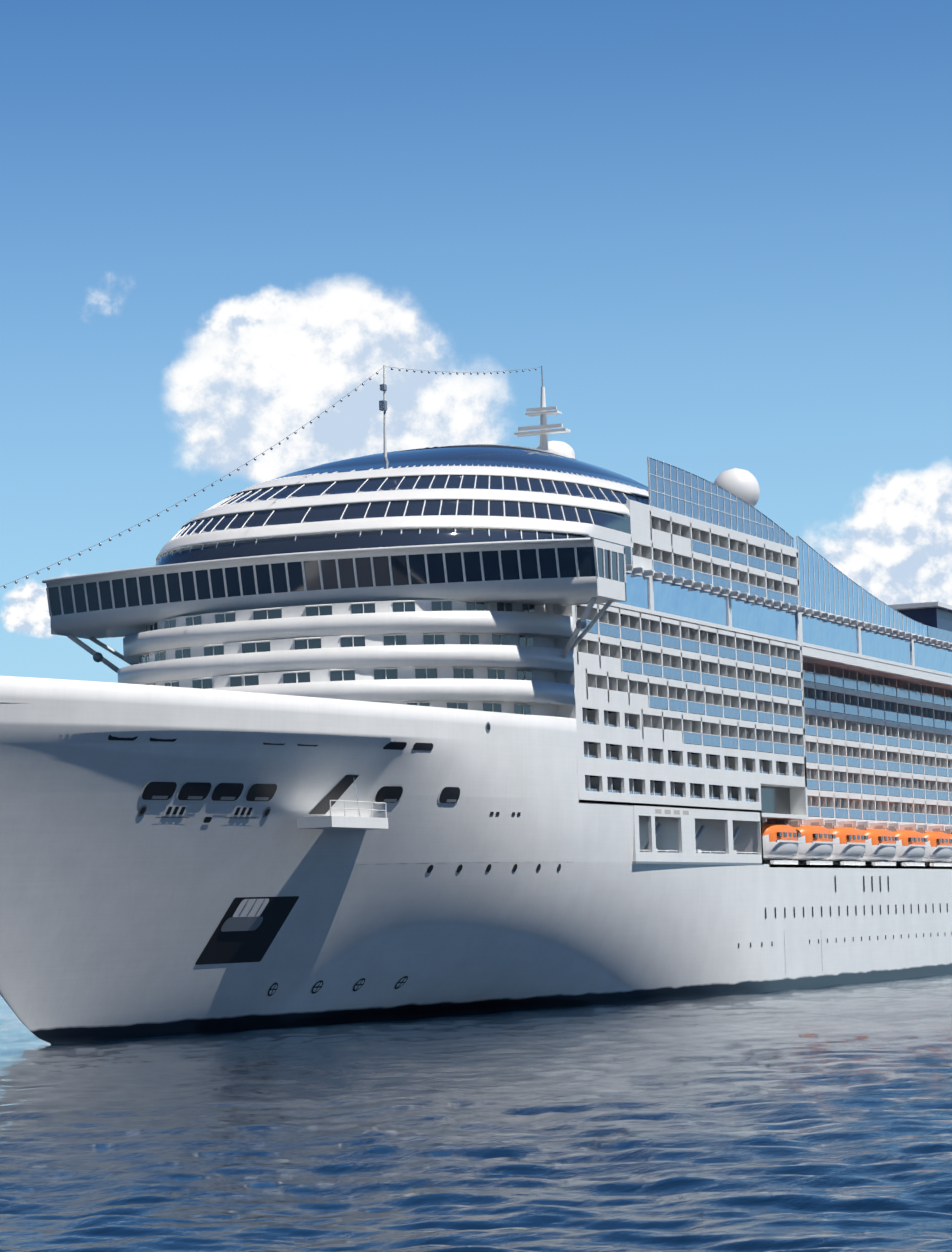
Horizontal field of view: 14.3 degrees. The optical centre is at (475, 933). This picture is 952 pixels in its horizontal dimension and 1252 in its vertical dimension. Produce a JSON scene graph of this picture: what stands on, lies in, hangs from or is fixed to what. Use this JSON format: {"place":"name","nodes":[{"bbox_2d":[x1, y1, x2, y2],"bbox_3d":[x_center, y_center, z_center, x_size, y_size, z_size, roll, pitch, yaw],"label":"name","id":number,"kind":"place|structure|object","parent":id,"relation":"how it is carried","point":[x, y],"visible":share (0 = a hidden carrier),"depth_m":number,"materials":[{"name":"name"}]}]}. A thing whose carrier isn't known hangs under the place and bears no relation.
{"place":"outdoors","nodes":[
{"label":"outdoors","id":0,"kind":"place"},
{"bbox_2d":[1,575,73,637],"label":"cloud","id":1,"kind":"structure","parent":0,"point":[26,609],"depth_m":9311.06,"materials":[{"name":"white"}]},
{"bbox_2d":[0,366,539,587],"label":"string lights","id":2,"kind":"object","parent":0,"point":[185,499],"visible":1,"depth_m":296.20},
{"bbox_2d":[42,538,625,672],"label":"ship's bridge","id":3,"kind":"structure","parent":0,"point":[94,607],"depth_m":300.82,"materials":[{"name":"white metal"}]},
{"bbox_2d":[155,444,648,574],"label":"ship top dome","id":4,"kind":"structure","parent":3,"relation":"on","point":[460,493],"depth_m":308.76,"materials":[{"name":"white metal"}]},
{"bbox_2d":[167,281,506,482],"bbox_3d":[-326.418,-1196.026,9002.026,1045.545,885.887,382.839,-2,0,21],"label":"cloud","id":5,"kind":"structure","parent":0,"point":[234,404],"depth_m":9002.32,"materials":[{"name":"white"}]},
{"bbox_2d":[0,974,951,1251],"bbox_3d":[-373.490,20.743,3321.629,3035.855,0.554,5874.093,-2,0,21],"label":"sea water","id":6,"kind":"structure","parent":0,"point":[802,1120],"depth_m":125.02,"materials":[{"name":"blue liquid"}]},
{"bbox_2d":[0,676,951,1043],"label":"ship hull","id":7,"kind":"object","parent":6,"relation":"on","point":[114,906],"visible":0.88,"depth_m":282.88,"materials":[{"name":"white metal"}]},
{"bbox_2d":[117,599,577,772],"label":"front decks","id":8,"kind":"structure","parent":7,"relation":"on","point":[489,657],"depth_m":297.81,"materials":[{"name":"white metal"}]},
{"bbox_2d":[108,722,947,995],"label":"hull openings","id":9,"kind":"object","parent":7,"relation":"attached to","point":[247,929],"visible":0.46,"depth_m":273.94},
{"bbox_2d":[552,457,807,814],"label":"ship superstructure","id":10,"kind":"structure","parent":7,"relation":"on","point":[685,677],"depth_m":339.13,"materials":[{"name":"white metal"}]},
{"bbox_2d":[632,805,763,864],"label":"ship promenade","id":11,"kind":"structure","parent":7,"relation":"attached to","point":[666,835],"depth_m":338.52,"materials":[{"name":"white metal"}]},
{"bbox_2d":[732,536,951,868],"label":"ship superstructure","id":12,"kind":"object","parent":7,"relation":"on","point":[877,677],"visible":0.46,"depth_m":403.37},
{"bbox_2d":[762,818,951,865],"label":"lifeboats","id":13,"kind":"object","parent":12,"relation":"attached to","point":[809,842],"visible":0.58,"depth_m":387.80,"materials":[{"name":"orange plastic"}]},
{"bbox_2d":[0,0,951,682],"label":"sky","id":14,"kind":"structure","parent":0,"point":[718,233],"materials":[{"name":"blue"}]},
{"bbox_2d":[379,365,951,631],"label":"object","id":15,"kind":"object","parent":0,"point":[742,484],"visible":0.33,"depth_m":363.85,"materials":[{"name":"white metal"}]},
{"bbox_2d":[810,464,951,604],"bbox_3d":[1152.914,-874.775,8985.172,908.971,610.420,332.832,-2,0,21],"label":"cloud","id":16,"kind":"structure","parent":0,"point":[893,546],"depth_m":8986.80,"materials":[{"name":"white"}]}
]}

